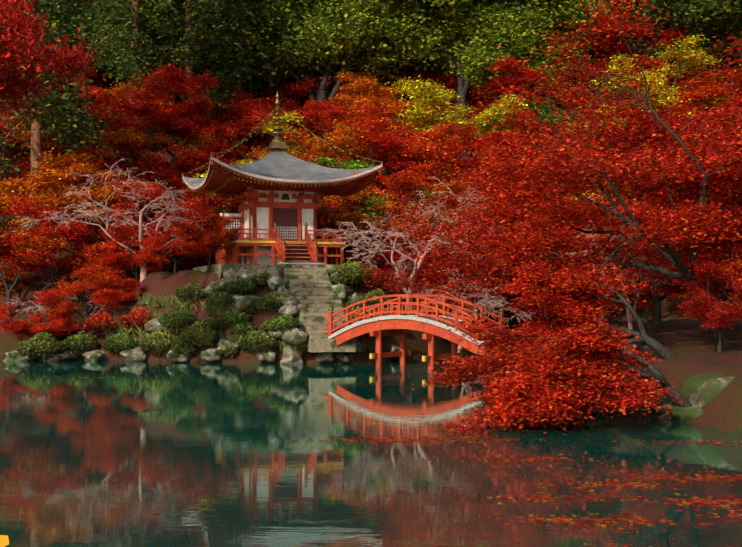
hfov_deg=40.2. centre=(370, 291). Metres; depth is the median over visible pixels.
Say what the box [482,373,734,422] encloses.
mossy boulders
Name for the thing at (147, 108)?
maple
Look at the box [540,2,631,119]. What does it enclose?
broadleaf
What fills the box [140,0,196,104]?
evergreen
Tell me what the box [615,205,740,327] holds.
maple
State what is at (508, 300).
maple
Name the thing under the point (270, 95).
broadleaf
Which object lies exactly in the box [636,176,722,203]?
maple
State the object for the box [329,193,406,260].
maple
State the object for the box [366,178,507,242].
maple
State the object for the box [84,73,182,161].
maple
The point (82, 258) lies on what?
maple
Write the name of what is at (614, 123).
maple
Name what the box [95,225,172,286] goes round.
maple
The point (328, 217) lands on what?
maple
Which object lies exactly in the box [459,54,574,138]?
maple
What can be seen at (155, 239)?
maple
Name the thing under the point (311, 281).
stone terrace stair
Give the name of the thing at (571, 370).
maple
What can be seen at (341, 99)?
maple
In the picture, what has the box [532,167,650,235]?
maple
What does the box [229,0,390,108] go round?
evergreen
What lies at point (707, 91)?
maple
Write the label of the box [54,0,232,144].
evergreen
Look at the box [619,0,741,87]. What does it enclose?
maple
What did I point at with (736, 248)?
maple
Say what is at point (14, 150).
maple
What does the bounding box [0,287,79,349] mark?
maple
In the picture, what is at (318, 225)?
maple
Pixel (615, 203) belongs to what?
maple
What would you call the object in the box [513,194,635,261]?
maple
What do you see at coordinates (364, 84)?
maple
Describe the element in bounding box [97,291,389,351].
shrubs
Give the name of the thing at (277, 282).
boulders
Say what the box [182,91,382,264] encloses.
bentendo hall
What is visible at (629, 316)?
bare tree
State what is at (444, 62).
broadleaf
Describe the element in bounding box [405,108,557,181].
maple
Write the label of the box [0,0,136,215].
tree
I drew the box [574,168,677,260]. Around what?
maple
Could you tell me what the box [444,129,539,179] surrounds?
maple
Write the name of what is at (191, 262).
maple
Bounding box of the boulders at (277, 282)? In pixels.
[3,266,398,364]
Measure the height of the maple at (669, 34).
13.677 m
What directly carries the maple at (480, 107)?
on the ground
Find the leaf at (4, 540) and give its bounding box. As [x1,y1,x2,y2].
[0,535,8,546]
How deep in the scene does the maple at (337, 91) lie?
97.81 m
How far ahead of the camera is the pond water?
19.84 m
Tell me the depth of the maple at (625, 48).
94.94 m
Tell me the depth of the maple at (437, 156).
72.76 m
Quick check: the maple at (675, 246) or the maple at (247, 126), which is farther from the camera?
the maple at (247, 126)
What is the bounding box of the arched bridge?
[324,294,509,369]
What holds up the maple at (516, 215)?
on the ground
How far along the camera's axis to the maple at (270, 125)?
77.99 m
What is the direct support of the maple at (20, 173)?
on the ground
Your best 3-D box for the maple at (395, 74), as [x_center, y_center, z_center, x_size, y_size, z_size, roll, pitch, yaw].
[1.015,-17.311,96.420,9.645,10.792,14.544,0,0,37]
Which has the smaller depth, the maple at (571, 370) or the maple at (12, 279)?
the maple at (571, 370)
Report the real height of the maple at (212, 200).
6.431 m
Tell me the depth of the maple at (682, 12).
96.46 m
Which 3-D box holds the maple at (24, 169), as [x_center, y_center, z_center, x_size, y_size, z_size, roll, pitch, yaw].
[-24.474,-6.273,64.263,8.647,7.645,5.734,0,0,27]
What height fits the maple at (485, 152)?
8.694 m
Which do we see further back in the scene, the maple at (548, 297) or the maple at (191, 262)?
the maple at (191, 262)
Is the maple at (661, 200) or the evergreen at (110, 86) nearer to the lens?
the maple at (661, 200)
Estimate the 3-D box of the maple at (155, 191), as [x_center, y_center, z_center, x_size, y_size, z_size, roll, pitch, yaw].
[-12.275,-3.604,58.287,6.888,5.627,4.568,0,0,-5]
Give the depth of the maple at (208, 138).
74.86 m
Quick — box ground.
[0,92,741,432]
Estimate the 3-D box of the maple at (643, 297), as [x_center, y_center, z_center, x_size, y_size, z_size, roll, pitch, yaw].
[11.925,-1.160,51.451,9.429,6.736,8.367,0,0,-39]
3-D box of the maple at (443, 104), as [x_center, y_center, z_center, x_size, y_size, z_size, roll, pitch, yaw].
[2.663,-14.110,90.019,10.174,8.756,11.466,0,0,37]
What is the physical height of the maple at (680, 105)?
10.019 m
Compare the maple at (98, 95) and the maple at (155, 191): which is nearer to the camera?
the maple at (155, 191)
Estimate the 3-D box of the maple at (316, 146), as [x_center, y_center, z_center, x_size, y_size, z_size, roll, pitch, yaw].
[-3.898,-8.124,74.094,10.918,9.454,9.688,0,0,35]
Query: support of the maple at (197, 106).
on the ground
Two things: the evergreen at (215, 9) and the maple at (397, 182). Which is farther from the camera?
the evergreen at (215, 9)
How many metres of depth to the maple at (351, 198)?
65.01 m
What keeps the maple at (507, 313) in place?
on the ground
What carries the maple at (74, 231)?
on the ground
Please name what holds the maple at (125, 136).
on the ground
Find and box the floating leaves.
[4,363,741,546]
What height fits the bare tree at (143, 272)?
6.718 m
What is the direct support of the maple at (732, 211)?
on the ground
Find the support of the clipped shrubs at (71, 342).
on the ground
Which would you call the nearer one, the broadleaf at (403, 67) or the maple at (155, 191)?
the maple at (155, 191)
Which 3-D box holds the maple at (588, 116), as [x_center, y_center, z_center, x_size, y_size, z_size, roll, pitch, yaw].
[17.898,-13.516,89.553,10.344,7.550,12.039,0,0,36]
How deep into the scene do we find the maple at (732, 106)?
69.00 m
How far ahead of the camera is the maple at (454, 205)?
66.54 m
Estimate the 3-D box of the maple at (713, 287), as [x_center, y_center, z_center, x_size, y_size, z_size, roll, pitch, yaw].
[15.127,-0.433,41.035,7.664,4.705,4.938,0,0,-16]
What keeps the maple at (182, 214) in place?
on the ground
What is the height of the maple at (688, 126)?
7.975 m
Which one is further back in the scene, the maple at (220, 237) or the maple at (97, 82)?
the maple at (97, 82)
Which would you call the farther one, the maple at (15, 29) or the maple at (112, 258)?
the maple at (112, 258)
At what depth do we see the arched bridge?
45.05 m
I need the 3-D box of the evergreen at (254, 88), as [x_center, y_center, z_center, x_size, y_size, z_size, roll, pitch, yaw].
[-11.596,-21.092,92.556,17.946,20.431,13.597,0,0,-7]
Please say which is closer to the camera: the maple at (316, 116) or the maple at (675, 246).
the maple at (675, 246)
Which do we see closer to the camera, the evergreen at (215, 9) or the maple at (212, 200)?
the maple at (212, 200)
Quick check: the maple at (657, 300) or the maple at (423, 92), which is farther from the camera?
the maple at (423, 92)
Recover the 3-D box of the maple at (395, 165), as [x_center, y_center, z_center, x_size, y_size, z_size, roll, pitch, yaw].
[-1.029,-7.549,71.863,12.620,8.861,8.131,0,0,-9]
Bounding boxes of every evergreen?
[41,0,152,97]
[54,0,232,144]
[104,77,113,98]
[117,0,288,150]
[139,0,317,140]
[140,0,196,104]
[181,0,337,155]
[222,0,265,147]
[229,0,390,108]
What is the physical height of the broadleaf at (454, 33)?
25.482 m
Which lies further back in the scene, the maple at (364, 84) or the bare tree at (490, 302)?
the maple at (364, 84)
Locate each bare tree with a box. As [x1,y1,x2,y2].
[7,274,116,335]
[15,157,205,281]
[315,176,501,314]
[414,268,535,352]
[566,216,670,329]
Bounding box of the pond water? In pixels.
[0,348,741,546]
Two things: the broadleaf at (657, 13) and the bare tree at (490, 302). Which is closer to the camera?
the bare tree at (490, 302)
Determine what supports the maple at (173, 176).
on the ground
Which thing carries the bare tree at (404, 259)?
on the ground
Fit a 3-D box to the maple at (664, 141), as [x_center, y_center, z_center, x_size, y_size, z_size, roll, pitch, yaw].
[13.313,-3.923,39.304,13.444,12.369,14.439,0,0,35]
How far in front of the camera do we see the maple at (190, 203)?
67.90 m
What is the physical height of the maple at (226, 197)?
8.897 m
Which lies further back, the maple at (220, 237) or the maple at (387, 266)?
the maple at (387, 266)
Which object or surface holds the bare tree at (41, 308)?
on the ground
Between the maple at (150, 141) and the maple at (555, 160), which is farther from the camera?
the maple at (150, 141)
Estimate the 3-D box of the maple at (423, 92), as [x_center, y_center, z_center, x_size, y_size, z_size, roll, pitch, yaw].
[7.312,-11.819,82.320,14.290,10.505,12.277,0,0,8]
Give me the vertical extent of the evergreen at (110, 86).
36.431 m
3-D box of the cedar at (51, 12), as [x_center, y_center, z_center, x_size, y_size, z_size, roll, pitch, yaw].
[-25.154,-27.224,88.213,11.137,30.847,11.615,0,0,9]
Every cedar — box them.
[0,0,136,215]
[43,0,124,88]
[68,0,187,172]
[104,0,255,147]
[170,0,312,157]
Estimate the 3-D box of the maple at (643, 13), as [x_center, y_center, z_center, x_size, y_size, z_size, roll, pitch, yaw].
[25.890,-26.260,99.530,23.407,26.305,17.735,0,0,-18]
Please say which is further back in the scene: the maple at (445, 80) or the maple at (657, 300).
the maple at (445, 80)
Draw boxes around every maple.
[0,0,111,125]
[0,102,150,188]
[0,104,30,179]
[0,150,115,227]
[0,157,14,178]
[0,158,45,218]
[0,194,100,302]
[0,204,77,321]
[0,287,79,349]
[1,85,131,161]
[7,50,104,111]
[12,107,155,201]
[18,105,181,173]
[37,259,131,319]
[39,155,152,244]
[53,108,207,203]
[62,66,107,107]
[62,222,177,313]
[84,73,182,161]
[88,76,174,100]
[88,278,145,318]
[89,69,250,200]
[90,62,262,160]
[94,178,217,270]
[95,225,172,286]
[96,203,228,271]
[109,177,219,271]
[124,220,213,274]
[164,186,234,264]
[165,214,245,272]
[166,196,238,228]
[171,110,309,172]
[176,130,272,209]
[180,150,393,238]
[201,95,324,162]
[217,75,371,152]
[221,197,359,251]
[262,29,385,111]
[266,97,374,154]
[267,119,402,175]
[300,119,438,207]
[301,154,324,162]
[309,153,441,250]
[311,68,447,138]
[317,161,444,250]
[317,200,388,264]
[319,92,451,175]
[323,168,381,264]
[326,92,470,210]
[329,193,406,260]
[334,225,449,280]
[338,62,421,105]
[338,164,575,319]
[356,0,741,343]
[356,89,459,152]
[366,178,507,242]
[367,229,428,278]
[370,75,543,172]
[395,246,461,314]
[401,67,561,118]
[403,265,526,316]
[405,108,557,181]
[406,258,675,404]
[416,248,499,320]
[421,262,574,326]
[424,169,571,238]
[440,3,685,120]
[440,315,692,435]
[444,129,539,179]
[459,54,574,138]
[463,197,594,319]
[463,232,555,326]
[467,128,556,229]
[483,114,613,156]
[512,200,672,322]
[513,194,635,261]
[523,31,741,301]
[527,72,677,143]
[527,155,680,220]
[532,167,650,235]
[544,0,689,68]
[550,87,605,123]
[555,33,737,130]
[560,97,703,195]
[563,198,734,328]
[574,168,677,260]
[585,35,706,132]
[593,104,697,179]
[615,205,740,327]
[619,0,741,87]
[622,24,741,110]
[625,146,741,292]
[627,65,741,130]
[630,261,687,322]
[631,183,738,218]
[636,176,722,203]
[645,92,741,191]
[651,232,741,321]
[665,0,710,25]
[668,110,722,145]
[673,93,741,149]
[673,258,741,352]
[674,128,741,289]
[707,214,741,327]
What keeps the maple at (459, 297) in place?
on the ground
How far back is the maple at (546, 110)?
81.05 m
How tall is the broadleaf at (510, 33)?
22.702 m
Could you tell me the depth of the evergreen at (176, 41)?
87.81 m
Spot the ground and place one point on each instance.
(686, 342)
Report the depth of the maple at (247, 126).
78.46 m
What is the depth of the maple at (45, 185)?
59.44 m
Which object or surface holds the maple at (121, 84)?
on the ground
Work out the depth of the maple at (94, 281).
52.88 m
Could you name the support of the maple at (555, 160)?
on the ground
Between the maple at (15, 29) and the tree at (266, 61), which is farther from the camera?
the tree at (266, 61)
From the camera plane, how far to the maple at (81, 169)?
59.77 m
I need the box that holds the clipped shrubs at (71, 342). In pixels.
[15,260,390,362]
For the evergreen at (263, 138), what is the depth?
98.62 m
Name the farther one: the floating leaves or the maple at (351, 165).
the maple at (351, 165)
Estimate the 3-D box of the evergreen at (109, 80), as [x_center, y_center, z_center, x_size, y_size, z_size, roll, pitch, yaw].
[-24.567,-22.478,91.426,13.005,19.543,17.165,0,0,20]
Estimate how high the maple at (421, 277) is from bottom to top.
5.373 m
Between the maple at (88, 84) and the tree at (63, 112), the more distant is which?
the maple at (88, 84)
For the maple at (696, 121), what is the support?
on the ground
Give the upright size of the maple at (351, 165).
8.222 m
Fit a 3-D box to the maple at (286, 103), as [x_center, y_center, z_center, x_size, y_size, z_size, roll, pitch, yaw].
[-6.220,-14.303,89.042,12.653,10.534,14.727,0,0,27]
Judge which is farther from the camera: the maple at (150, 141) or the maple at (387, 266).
the maple at (150, 141)
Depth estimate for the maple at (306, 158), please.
70.31 m
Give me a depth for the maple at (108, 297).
52.07 m
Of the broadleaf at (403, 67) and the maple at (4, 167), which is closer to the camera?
the maple at (4, 167)
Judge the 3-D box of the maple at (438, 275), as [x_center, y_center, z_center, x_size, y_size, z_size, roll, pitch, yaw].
[4.998,-2.193,53.522,11.545,9.115,12.124,0,0,25]
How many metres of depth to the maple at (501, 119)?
77.69 m
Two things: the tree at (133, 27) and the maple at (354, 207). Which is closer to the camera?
the maple at (354, 207)
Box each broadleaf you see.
[206,0,323,144]
[217,0,444,105]
[348,25,440,95]
[365,0,463,101]
[372,4,556,156]
[393,0,583,159]
[439,0,611,116]
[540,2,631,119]
[629,0,741,137]
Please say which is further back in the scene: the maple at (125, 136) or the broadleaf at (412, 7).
the broadleaf at (412, 7)
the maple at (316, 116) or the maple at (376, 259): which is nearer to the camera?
the maple at (376, 259)
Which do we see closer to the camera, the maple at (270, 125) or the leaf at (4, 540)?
the leaf at (4, 540)
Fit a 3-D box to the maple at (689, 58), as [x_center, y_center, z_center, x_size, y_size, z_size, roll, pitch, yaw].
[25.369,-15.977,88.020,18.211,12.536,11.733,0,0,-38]
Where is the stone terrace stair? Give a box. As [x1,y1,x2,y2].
[192,263,379,351]

